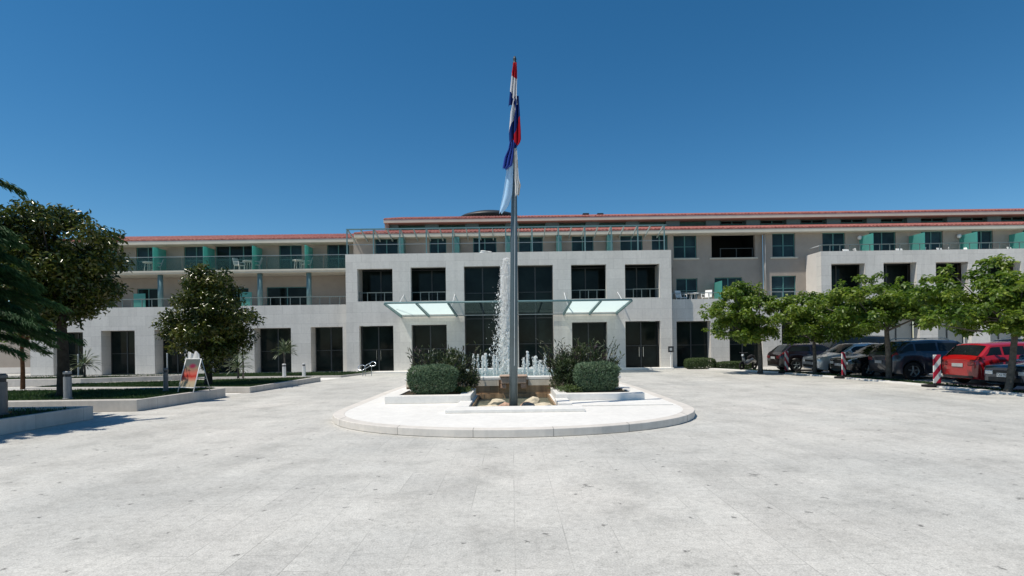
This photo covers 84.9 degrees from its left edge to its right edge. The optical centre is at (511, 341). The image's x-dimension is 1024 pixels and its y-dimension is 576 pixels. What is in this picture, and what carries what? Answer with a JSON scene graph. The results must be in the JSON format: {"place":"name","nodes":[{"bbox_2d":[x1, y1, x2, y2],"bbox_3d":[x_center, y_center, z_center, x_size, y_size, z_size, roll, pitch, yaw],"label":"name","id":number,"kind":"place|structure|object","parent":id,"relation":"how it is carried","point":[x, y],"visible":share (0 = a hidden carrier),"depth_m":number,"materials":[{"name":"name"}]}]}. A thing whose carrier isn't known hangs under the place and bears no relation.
{"place":"outdoors","nodes":[
{"label":"outdoors","id":0,"kind":"place"},
{"bbox_2d":[0,331,29,372],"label":"garden wall","id":1,"kind":"structure","parent":0,"point":[9,364],"depth_m":41.00,"materials":[{"name":"paint"}]},
{"bbox_2d":[7,374,173,378],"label":"lawn","id":2,"kind":"structure","parent":0,"point":[49,377],"depth_m":27.72,"materials":[{"name":"green plant"}]},
{"bbox_2d":[8,386,214,400],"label":"lawn","id":3,"kind":"structure","parent":0,"point":[82,394],"depth_m":17.68,"materials":[{"name":"green plant"}]},
{"bbox_2d":[62,371,71,398],"bbox_3d":[-12.759,1.240,16.076,0.250,0.796,0.250,-1,0,0],"label":"bollard","id":4,"kind":"object","parent":3,"relation":"on","point":[67,385],"visible":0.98,"depth_m":16.00,"materials":[{"name":"metal"}]},
{"bbox_2d":[163,368,168,390],"bbox_3d":[-11.431,1.241,18.486,0.188,0.757,0.188,-1,0,0],"label":"bollard","id":5,"kind":"object","parent":3,"relation":"on","point":[165,379],"visible":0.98,"depth_m":18.42,"materials":[{"name":"metal"}]},
{"bbox_2d":[38,376,313,386],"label":"lawn","id":6,"kind":"structure","parent":0,"point":[246,382],"depth_m":23.72,"materials":[{"name":"green plant"}]},
{"bbox_2d":[8,371,373,376],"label":"lawn","id":7,"kind":"structure","parent":0,"point":[314,373],"depth_m":32.20,"materials":[{"name":"green plant"}]},
{"bbox_2d":[0,367,1023,575],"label":"plaza paving","id":8,"kind":"structure","parent":0,"point":[746,473],"depth_m":6.74,"materials":[{"name":"concrete"}]},
{"bbox_2d":[0,326,67,388],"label":"young tree","id":9,"kind":"object","parent":8,"relation":"on","point":[22,374],"visible":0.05,"depth_m":23.55,"materials":[{"name":"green plant"}]},
{"bbox_2d":[0,406,92,434],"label":"raised bed","id":10,"kind":"object","parent":8,"relation":"on","point":[31,421],"visible":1,"depth_m":12.75,"materials":[{"name":"concrete"}]},
{"bbox_2d":[0,406,75,417],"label":"lawn","id":11,"kind":"structure","parent":10,"relation":"on","point":[27,410],"depth_m":13.11,"materials":[{"name":"green plant"}]},
{"bbox_2d":[0,374,8,414],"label":"bollard","id":12,"kind":"object","parent":11,"relation":"on","point":[3,395],"visible":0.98,"depth_m":12.37,"materials":[{"name":"paint"}]},
{"bbox_2d":[0,178,86,361],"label":"conifer","id":13,"kind":"object","parent":10,"relation":"on","point":[13,314],"visible":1,"depth_m":12.75,"materials":[{"name":"green plant"}]},
{"bbox_2d":[6,374,181,386],"bbox_3d":[-24.875,1.956,27.600,16.200,0.338,2.800,-1,0,0],"label":"raised bed","id":14,"kind":"object","parent":8,"relation":"on","point":[30,382],"visible":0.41,"depth_m":26.49,"materials":[{"name":"concrete"}]},
{"bbox_2d":[69,349,102,376],"bbox_3d":[-21.359,1.027,27.969,1.431,1.549,1.640,-1,0,25],"label":"yucca","id":15,"kind":"object","parent":14,"relation":"on","point":[84,362],"visible":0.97,"depth_m":27.96,"materials":[{"name":"green plant"}]},
{"bbox_2d":[8,387,225,411],"bbox_3d":[-18.436,1.877,17.800,17.078,0.318,4.600,-1,0,0],"label":"raised bed","id":16,"kind":"object","parent":8,"relation":"on","point":[110,405],"visible":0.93,"depth_m":15.69,"materials":[{"name":"concrete"}]},
{"bbox_2d":[0,196,135,395],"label":"magnolia tree","id":17,"kind":"object","parent":16,"relation":"on","point":[65,273],"visible":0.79,"depth_m":17.05,"materials":[{"name":"green plant"}]},
{"bbox_2d":[177,351,210,392],"bbox_3d":[-10.287,0.950,18.105,0.752,1.315,0.629,-1,0,24],"label":"signboard","id":18,"kind":"object","parent":16,"relation":"on","point":[190,371],"visible":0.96,"depth_m":18.00,"materials":[{"name":"multicoloured plastic"}]},
{"bbox_2d":[25,377,320,392],"bbox_3d":[-14.351,1.869,24.251,10.249,0.218,6.498,-1,0,0],"label":"raised bed","id":19,"kind":"object","parent":8,"relation":"on","point":[251,389],"visible":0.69,"depth_m":22.31,"materials":[{"name":"concrete"}]},
{"bbox_2d":[149,261,265,384],"bbox_3d":[-12.323,-0.747,23.113,3.997,5.105,3.669,-1,0,0],"label":"magnolia tree","id":20,"kind":"object","parent":19,"relation":"on","point":[207,322],"visible":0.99,"depth_m":22.44,"materials":[{"name":"green plant"}]},
{"bbox_2d":[223,354,253,377],"bbox_3d":[-13.213,1.175,27.039,1.453,1.308,1.352,-1,0,-26],"label":"yucca","id":21,"kind":"object","parent":19,"relation":"on","point":[237,365],"visible":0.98,"depth_m":26.95,"materials":[{"name":"green plant"}]},
{"bbox_2d":[17,372,370,378],"bbox_3d":[-19.374,2.000,32.100,22.199,0.098,4.200,-1,0,0],"label":"raised bed","id":22,"kind":"object","parent":8,"relation":"on","point":[323,376],"visible":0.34,"depth_m":30.18,"materials":[{"name":"concrete"}]},
{"bbox_2d":[229,345,254,377],"bbox_3d":[-13.763,1.062,28.554,1.234,1.823,1.248,-1,0,31],"label":"yucca","id":23,"kind":"object","parent":22,"relation":"on","point":[240,354],"visible":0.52,"depth_m":28.56,"materials":[{"name":"green plant"}]},
{"bbox_2d":[271,337,296,363],"bbox_3d":[-12.413,0.823,30.573,1.553,2.165,1.434,-1,0,21],"label":"yucca","id":24,"kind":"object","parent":22,"relation":"on","point":[286,349],"visible":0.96,"depth_m":30.56,"materials":[{"name":"green plant"}]},
{"bbox_2d":[404,367,620,406],"bbox_3d":[0.020,1.403,18.476,6.720,0.746,9.849,-1,0,0],"label":"fountain","id":25,"kind":"object","parent":8,"relation":"on","point":[490,387],"visible":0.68,"depth_m":17.36,"materials":[{"name":"stone"}]},
{"bbox_2d":[488,399,505,404],"bbox_3d":[-0.410,1.677,15.200,0.495,0.278,0.409,-1,0,0],"label":"rock","id":26,"kind":"object","parent":25,"relation":"in","point":[496,401],"visible":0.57,"depth_m":15.06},
{"bbox_2d":[486,257,509,373],"bbox_3d":[-0.452,-0.926,20.204,0.988,4.257,0.713,-1,0,0],"label":"water jet","id":27,"kind":"object","parent":25,"relation":"on","point":[505,330],"visible":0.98,"depth_m":20.13,"materials":[{"name":"white"}]},
{"bbox_2d":[509,56,517,405],"bbox_3d":[-0.027,-2.628,13.750,0.338,8.760,0.338,-1,0,39],"label":"flagpole","id":28,"kind":"object","parent":25,"relation":"on","point":[513,378],"visible":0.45,"depth_m":13.68,"materials":[{"name":"metal"}]},
{"bbox_2d":[499,163,512,213],"bbox_3d":[-0.139,-3.737,13.605,0.362,1.248,0.062,-1,0,0],"label":"light blue flag","id":29,"kind":"object","parent":28,"relation":"hanging from","point":[507,194],"visible":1,"depth_m":13.60,"materials":[{"name":"fabric"}]},
{"bbox_2d":[503,140,513,169],"bbox_3d":[-0.087,-4.530,13.569,0.290,0.717,0.130,-1,0,0],"label":"blue flag","id":30,"kind":"object","parent":28,"relation":"hanging from","point":[508,157],"visible":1,"depth_m":13.52,"materials":[{"name":"fabric"}]},
{"bbox_2d":[508,62,516,106],"bbox_3d":[0.017,-6.245,13.577,0.222,1.052,0.106,-1,0,0],"label":"national flag","id":31,"kind":"object","parent":28,"relation":"hanging from","point":[513,90],"visible":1,"depth_m":13.54,"materials":[{"name":"fabric"}]},
{"bbox_2d":[509,96,520,147],"bbox_3d":[0.067,-5.322,13.567,0.292,1.276,0.106,-1,0,0],"label":"national flag","id":32,"kind":"object","parent":28,"relation":"hanging from","point":[515,130],"visible":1,"depth_m":13.54,"materials":[{"name":"fabric"}]},
{"bbox_2d":[514,148,520,195],"bbox_3d":[0.134,-4.118,13.577,0.146,1.171,0.106,-1,0,0],"label":"white flag","id":33,"kind":"object","parent":28,"relation":"hanging from","point":[517,186],"visible":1,"depth_m":13.54,"materials":[{"name":"fabric"}]},
{"bbox_2d":[524,396,539,403],"bbox_3d":[0.554,1.644,15.399,0.452,0.296,0.355,-1,0,0],"label":"rock","id":34,"kind":"object","parent":25,"relation":"in","point":[533,400],"visible":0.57,"depth_m":15.29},
{"bbox_2d":[333,382,694,437],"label":"traffic island","id":35,"kind":"structure","parent":8,"relation":"on","point":[465,419],"depth_m":12.06,"materials":[{"name":"concrete"}]},
{"bbox_2d":[385,388,475,403],"bbox_3d":[-2.268,1.554,16.192,2.320,0.205,2.245,-1,0,0],"label":"stone planter","id":36,"kind":"object","parent":35,"relation":"on","point":[404,396],"visible":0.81,"depth_m":15.07,"materials":[{"name":"stone"}]},
{"bbox_2d":[406,363,458,394],"bbox_3d":[-2.235,1.087,15.744,1.538,0.982,0.983,-1,0,0],"label":"clipped shrub","id":37,"kind":"object","parent":36,"relation":"in","point":[415,384],"visible":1,"depth_m":15.45,"materials":[{"name":"green plant"}]},
{"bbox_2d":[407,341,486,388],"bbox_3d":[-1.931,0.724,16.668,2.454,1.536,1.598,-1,0,0],"label":"flowering shrub","id":38,"kind":"object","parent":36,"relation":"in","point":[455,358],"visible":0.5,"depth_m":16.67,"materials":[{"name":"green plant"}]},
{"bbox_2d":[452,386,476,393],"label":"plant","id":39,"kind":"object","parent":36,"relation":"in","point":[462,389],"visible":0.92,"depth_m":15.99,"materials":[{"name":"green plant"}]},
{"bbox_2d":[551,386,644,400],"bbox_3d":[2.381,1.489,16.192,2.380,0.205,2.245,-1,0,0],"label":"stone planter","id":40,"kind":"object","parent":35,"relation":"on","point":[624,393],"visible":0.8,"depth_m":15.07,"materials":[{"name":"stone"}]},
{"bbox_2d":[548,384,585,392],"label":"plant","id":41,"kind":"object","parent":40,"relation":"in","point":[568,388],"visible":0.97,"depth_m":15.62,"materials":[{"name":"green plant"}]},
{"bbox_2d":[536,337,624,388],"bbox_3d":[2.066,0.632,16.726,2.753,1.728,1.615,-1,0,0],"label":"flowering shrub","id":42,"kind":"object","parent":40,"relation":"in","point":[563,364],"visible":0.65,"depth_m":16.54,"materials":[{"name":"green plant"}]},
{"bbox_2d":[572,360,620,392],"bbox_3d":[2.368,0.994,15.795,1.353,1.007,0.976,-1,0,0],"label":"clipped shrub","id":43,"kind":"object","parent":40,"relation":"in","point":[607,377],"visible":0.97,"depth_m":15.50,"materials":[{"name":"green plant"}]},
{"bbox_2d":[30,208,1023,375],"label":"hotel building","id":44,"kind":"structure","parent":8,"relation":"on","point":[389,293],"depth_m":35.76,"materials":[{"name":"paint"}]},
{"bbox_2d":[67,332,82,374],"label":"glass door","id":45,"kind":"structure","parent":44,"relation":"in","point":[74,349],"depth_m":36.09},
{"bbox_2d":[111,331,134,374],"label":"glass door","id":46,"kind":"structure","parent":44,"relation":"in","point":[122,342],"depth_m":36.09,"materials":[{"name":"glass"}]},
{"bbox_2d":[138,289,157,306],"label":"window","id":47,"kind":"structure","parent":44,"relation":"in","point":[150,293],"depth_m":38.13,"materials":[{"name":"glass"}]},
{"bbox_2d":[137,247,158,270],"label":"window","id":48,"kind":"structure","parent":44,"relation":"in","point":[141,252],"depth_m":37.73,"materials":[{"name":"glass"}]},
{"bbox_2d":[163,331,184,373],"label":"glass door","id":49,"kind":"structure","parent":44,"relation":"in","point":[175,366],"depth_m":36.09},
{"bbox_2d":[185,247,202,269],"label":"window","id":50,"kind":"structure","parent":44,"relation":"in","point":[189,251],"depth_m":37.73,"materials":[{"name":"glass"}]},
{"bbox_2d":[214,336,237,372],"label":"glass door","id":51,"kind":"structure","parent":44,"relation":"in","point":[222,367],"depth_m":36.09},
{"bbox_2d":[216,246,255,269],"bbox_3d":[-18.529,-5.572,37.728,2.757,1.961,0.064,-1,0,0],"label":"window","id":52,"kind":"structure","parent":44,"relation":"in","point":[242,253],"depth_m":37.73,"materials":[{"name":"glass"}]},
{"bbox_2d":[260,328,290,372],"bbox_3d":[-15.036,0.544,36.078,2.313,2.831,0.064,-1,0,0],"label":"glass door","id":53,"kind":"structure","parent":44,"relation":"in","point":[270,337],"depth_m":36.09,"materials":[{"name":"glass"}]},
{"bbox_2d":[267,287,306,305],"bbox_3d":[-15.270,-2.967,38.128,2.750,1.520,0.064,-1,0,0],"label":"window","id":54,"kind":"structure","parent":44,"relation":"in","point":[271,291],"depth_m":38.13,"materials":[{"name":"glass"}]},
{"bbox_2d":[279,245,301,268],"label":"window","id":55,"kind":"structure","parent":44,"relation":"in","point":[286,262],"depth_m":37.73,"materials":[{"name":"glass"}]},
{"bbox_2d":[315,327,342,371],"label":"glass door","id":56,"kind":"structure","parent":44,"relation":"in","point":[329,340],"depth_m":36.09,"materials":[{"name":"glass"}]},
{"bbox_2d":[327,245,348,267],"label":"window","id":57,"kind":"structure","parent":44,"relation":"in","point":[334,261],"depth_m":37.73,"materials":[{"name":"teal glass"}]},
{"bbox_2d":[362,270,392,300],"bbox_3d":[-8.440,-3.162,36.128,3.068,2.880,0.064,-1,0,0],"label":"window","id":58,"kind":"structure","parent":44,"relation":"in","point":[381,280],"depth_m":36.14,"materials":[{"name":"black glass"}]},
{"bbox_2d":[362,326,393,370],"bbox_3d":[-8.346,0.440,35.102,2.103,2.852,0.116,-1,0,0],"label":"glass door","id":59,"kind":"structure","parent":44,"relation":"in","point":[377,341],"depth_m":35.14,"materials":[{"name":"black glass"}]},
{"bbox_2d":[375,239,397,253],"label":"window","id":60,"kind":"structure","parent":44,"relation":"in","point":[379,249],"depth_m":36.44,"materials":[{"name":"teal glass"}]},
{"bbox_2d":[412,270,445,300],"bbox_3d":[-5.154,-3.208,36.128,3.068,2.880,0.064,-1,0,0],"label":"window","id":61,"kind":"structure","parent":44,"relation":"in","point":[422,280],"depth_m":36.14,"materials":[{"name":"black glass"}]},
{"bbox_2d":[413,325,446,365],"bbox_3d":[-5.093,0.385,35.102,2.168,2.872,0.116,-1,0,0],"label":"glass door","id":62,"kind":"structure","parent":44,"relation":"in","point":[434,336],"depth_m":35.14,"materials":[{"name":"black glass"}]},
{"bbox_2d":[429,238,445,252],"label":"window","id":63,"kind":"structure","parent":44,"relation":"in","point":[434,248],"depth_m":36.44,"materials":[{"name":"teal glass"}]},
{"bbox_2d":[465,267,500,367],"bbox_3d":[-1.810,-1.445,35.078,2.234,6.441,0.064,-1,0,0],"label":"glass door","id":64,"kind":"structure","parent":44,"relation":"in","point":[481,283],"depth_m":35.09,"materials":[{"name":"glass"}]},
{"bbox_2d":[473,238,496,252],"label":"window","id":65,"kind":"structure","parent":44,"relation":"in","point":[487,244],"depth_m":36.44,"materials":[{"name":"teal glass"}]},
{"bbox_2d":[519,237,542,251],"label":"window","id":66,"kind":"structure","parent":44,"relation":"in","point":[523,247],"depth_m":36.44,"materials":[{"name":"teal glass"}]},
{"bbox_2d":[518,266,552,367],"bbox_3d":[1.476,-1.501,35.078,2.168,6.461,0.064,-1,0,0],"label":"glass door","id":67,"kind":"structure","parent":44,"relation":"in","point":[534,282],"depth_m":35.09,"materials":[{"name":"glass"}]},
{"bbox_2d":[572,236,592,250],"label":"window","id":68,"kind":"structure","parent":44,"relation":"in","point":[576,246],"depth_m":36.44,"materials":[{"name":"teal glass"}]},
{"bbox_2d":[571,267,604,298],"bbox_3d":[4.737,-3.346,36.128,3.068,2.880,0.064,-1,0,0],"label":"window","id":69,"kind":"structure","parent":44,"relation":"in","point":[591,279],"depth_m":36.14,"materials":[{"name":"black glass"}]},
{"bbox_2d":[572,322,605,361],"bbox_3d":[4.797,0.234,35.102,2.168,2.899,0.116,-1,0,0],"label":"glass door","id":70,"kind":"structure","parent":44,"relation":"in","point":[586,331],"depth_m":35.14,"materials":[{"name":"black glass"}]},
{"bbox_2d":[620,236,641,250],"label":"window","id":71,"kind":"structure","parent":44,"relation":"in","point":[626,242],"depth_m":36.44,"materials":[{"name":"glass"}]},
{"bbox_2d":[625,267,654,297],"bbox_3d":[8.039,-3.393,36.128,3.036,2.880,0.064,-1,0,0],"label":"window","id":72,"kind":"structure","parent":44,"relation":"in","point":[639,278],"depth_m":36.14,"materials":[{"name":"black glass"}]},
{"bbox_2d":[625,321,658,367],"bbox_3d":[8.083,0.178,35.102,2.168,2.918,0.116,-1,0,0],"label":"glass door","id":73,"kind":"structure","parent":44,"relation":"in","point":[641,337],"depth_m":35.14,"materials":[{"name":"black glass"}]},
{"bbox_2d":[652,235,666,249],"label":"window","id":74,"kind":"structure","parent":44,"relation":"in","point":[656,245],"depth_m":36.44,"materials":[{"name":"glass"}]},
{"bbox_2d":[673,236,695,257],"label":"window","id":75,"kind":"structure","parent":44,"relation":"in","point":[684,246],"depth_m":36.73,"materials":[{"name":"glass"}]},
{"bbox_2d":[676,278,696,298],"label":"window","id":76,"kind":"structure","parent":44,"relation":"in","point":[685,286],"depth_m":36.73,"materials":[{"name":"glass"}]},
{"bbox_2d":[676,321,707,366],"bbox_3d":[11.431,0.142,35.828,2.145,2.898,0.064,-1,0,0],"label":"glass door","id":77,"kind":"structure","parent":44,"relation":"in","point":[692,342],"depth_m":35.84,"materials":[{"name":"glass"}]},
{"bbox_2d":[715,277,741,298],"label":"window","id":78,"kind":"structure","parent":44,"relation":"in","point":[725,281],"depth_m":36.73,"materials":[{"name":"glass"}]},
{"bbox_2d":[729,323,757,365],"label":"glass door","id":79,"kind":"structure","parent":44,"relation":"in","point":[735,347],"depth_m":35.84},
{"bbox_2d":[772,233,794,256],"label":"window","id":80,"kind":"structure","parent":44,"relation":"in","point":[782,244],"depth_m":36.44,"materials":[{"name":"glass"}]},
{"bbox_2d":[772,276,795,297],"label":"window","id":81,"kind":"structure","parent":44,"relation":"in","point":[779,283],"depth_m":36.44,"materials":[{"name":"glass"}]},
{"bbox_2d":[822,233,843,250],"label":"window","id":82,"kind":"structure","parent":44,"relation":"in","point":[827,238],"depth_m":36.44,"materials":[{"name":"glass"}]},
{"bbox_2d":[831,265,858,299],"bbox_3d":[20.719,-3.525,35.828,2.870,2.770,0.064,-1,0,0],"label":"window","id":83,"kind":"structure","parent":44,"relation":"in","point":[844,272],"depth_m":35.84,"materials":[{"name":"black glass"}]},
{"bbox_2d":[869,232,894,250],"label":"window","id":84,"kind":"structure","parent":44,"relation":"in","point":[886,238],"depth_m":36.44,"materials":[{"name":"glass"}]},
{"bbox_2d":[884,264,907,289],"bbox_3d":[23.922,-3.569,35.828,2.837,2.770,0.064,-1,0,0],"label":"window","id":85,"kind":"structure","parent":44,"relation":"in","point":[893,270],"depth_m":35.84,"materials":[{"name":"black glass"}]},
{"bbox_2d":[889,319,912,340],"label":"glass door","id":86,"kind":"structure","parent":44,"relation":"in","point":[906,330],"depth_m":35.16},
{"bbox_2d":[921,231,941,249],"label":"window","id":87,"kind":"structure","parent":44,"relation":"in","point":[936,236],"depth_m":36.44,"materials":[{"name":"glass"}]},
{"bbox_2d":[936,263,957,286],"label":"window","id":88,"kind":"structure","parent":44,"relation":"in","point":[955,265],"depth_m":35.84,"materials":[{"name":"black glass"}]},
{"bbox_2d":[938,320,963,343],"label":"glass door","id":89,"kind":"structure","parent":44,"relation":"in","point":[943,333],"depth_m":35.16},
{"bbox_2d":[972,231,991,248],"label":"window","id":90,"kind":"structure","parent":44,"relation":"in","point":[983,236],"depth_m":36.44,"materials":[{"name":"glass"}]},
{"bbox_2d":[990,333,1010,341],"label":"glass door","id":91,"kind":"structure","parent":44,"relation":"in","point":[993,337],"depth_m":35.16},
{"bbox_2d":[683,357,716,368],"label":"hedge","id":92,"kind":"object","parent":8,"relation":"on","point":[698,363],"visible":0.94,"depth_m":33.29,"materials":[{"name":"green plant"}]},
{"bbox_2d":[697,279,783,373],"bbox_3d":[11.524,-0.731,28.377,4.052,4.738,4.271,-1,0,0],"label":"mulberry tree","id":93,"kind":"object","parent":8,"relation":"on","point":[742,317],"visible":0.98,"depth_m":27.77,"materials":[{"name":"green plant"}]},
{"bbox_2d":[739,352,756,369],"bbox_3d":[13.278,1.089,31.625,1.712,1.024,0.539,-1,0,-42],"label":"motor scooter","id":94,"kind":"object","parent":8,"relation":"on","point":[750,359],"visible":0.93,"depth_m":31.50,"materials":[{"name":"metal"}]},
{"bbox_2d":[778,351,794,373],"bbox_3d":[13.929,1.026,28.400,0.900,1.120,0.480,-1,0,-29],"label":"barrier post","id":95,"kind":"object","parent":8,"relation":"on","point":[786,363],"visible":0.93,"depth_m":28.36,"materials":[{"name":"plastic"}]},
{"bbox_2d":[767,343,830,370],"bbox_3d":[16.373,0.803,30.600,4.269,1.496,2.062,-1,0,0],"label":"parked car","id":96,"kind":"object","parent":8,"relation":"on","point":[797,352],"visible":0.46,"depth_m":29.84,"materials":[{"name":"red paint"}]},
{"bbox_2d":[802,343,875,373],"bbox_3d":[16.952,0.795,28.000,4.269,1.496,2.062,-1,0,0],"label":"parked car","id":97,"kind":"object","parent":8,"relation":"on","point":[823,360],"visible":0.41,"depth_m":27.38,"materials":[{"name":"silver metal"}]},
{"bbox_2d":[834,352,852,378],"bbox_3d":[14.452,1.018,24.400,0.900,1.120,0.480,-1,0,-29],"label":"barrier post","id":98,"kind":"object","parent":8,"relation":"on","point":[843,361],"visible":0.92,"depth_m":24.35,"materials":[{"name":"plastic"}]},
{"bbox_2d":[820,335,884,347],"bbox_3d":[19.337,0.562,32.444,4.969,1.897,2.195,-1,0,-6],"label":"parked car","id":99,"kind":"object","parent":8,"relation":"on","point":[873,339],"visible":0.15,"depth_m":31.72,"materials":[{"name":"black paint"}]},
{"bbox_2d":[705,368,1023,395],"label":"parking kerb","id":100,"kind":"structure","parent":8,"relation":"on","point":[969,389],"depth_m":21.15,"materials":[{"name":"concrete"}]},
{"bbox_2d":[830,343,927,376],"bbox_3d":[17.102,0.793,25.792,4.269,1.496,2.062,-1,0,-1],"label":"parked car","id":101,"kind":"object","parent":8,"relation":"on","point":[856,360],"visible":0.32,"depth_m":25.23,"materials":[{"name":"black paint"}]},
{"bbox_2d":[794,372,1023,392],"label":"tree strip","id":102,"kind":"object","parent":8,"relation":"on","point":[954,386],"visible":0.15,"depth_m":18.38,"materials":[{"name":"soil"}]},
{"bbox_2d":[715,361,751,368],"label":"hedge","id":103,"kind":"object","parent":102,"relation":"on","point":[726,364],"visible":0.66,"depth_m":33.14,"materials":[{"name":"green plant"}]},
{"bbox_2d":[756,290,867,373],"bbox_3d":[14.538,-0.473,26.843,5.492,4.130,5.159,-1,0,0],"label":"mulberry tree","id":104,"kind":"object","parent":102,"relation":"on","point":[801,320],"visible":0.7,"depth_m":26.26,"materials":[{"name":"green plant"}]},
{"bbox_2d":[713,367,1023,392],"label":"ground cover","id":105,"kind":"object","parent":102,"relation":"on","point":[955,385],"visible":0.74,"depth_m":22.03,"materials":[{"name":"green plant"}]},
{"bbox_2d":[802,271,950,378],"bbox_3d":[15.329,-0.631,23.054,5.288,4.423,5.399,-1,0,0],"label":"mulberry tree","id":106,"kind":"object","parent":102,"relation":"on","point":[886,308],"visible":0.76,"depth_m":22.45,"materials":[{"name":"green plant"}]},
{"bbox_2d":[902,253,1023,391],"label":"mulberry tree","id":107,"kind":"object","parent":102,"relation":"on","point":[999,297],"visible":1,"depth_m":16.87,"materials":[{"name":"green plant"}]},
{"bbox_2d":[868,338,961,379],"bbox_3d":[17.925,0.676,23.667,4.769,1.708,2.176,-1,0,3],"label":"parked car","id":108,"kind":"object","parent":8,"relation":"on","point":[911,358],"visible":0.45,"depth_m":22.89,"materials":[{"name":"grey paint"}]},
{"bbox_2d":[921,355,953,386],"bbox_3d":[14.876,1.012,19.600,0.900,1.120,0.480,-1,0,0],"label":"barrier post","id":109,"kind":"object","parent":8,"relation":"on","point":[936,370],"visible":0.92,"depth_m":19.58,"materials":[{"name":"plastic"}]},
{"bbox_2d":[942,341,1023,385],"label":"parked car","id":110,"kind":"object","parent":8,"relation":"on","point":[965,363],"visible":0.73,"depth_m":19.83,"materials":[{"name":"red paint"}]},
{"bbox_2d":[984,355,1023,388],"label":"parked car","id":111,"kind":"object","parent":8,"relation":"on","point":[995,373],"visible":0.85,"depth_m":17.68,"materials":[{"name":"black paint"}]},
{"bbox_2d":[0,0,1023,337],"label":"sky","id":112,"kind":"structure","parent":0,"point":[149,117],"materials":[{"name":"blue"}]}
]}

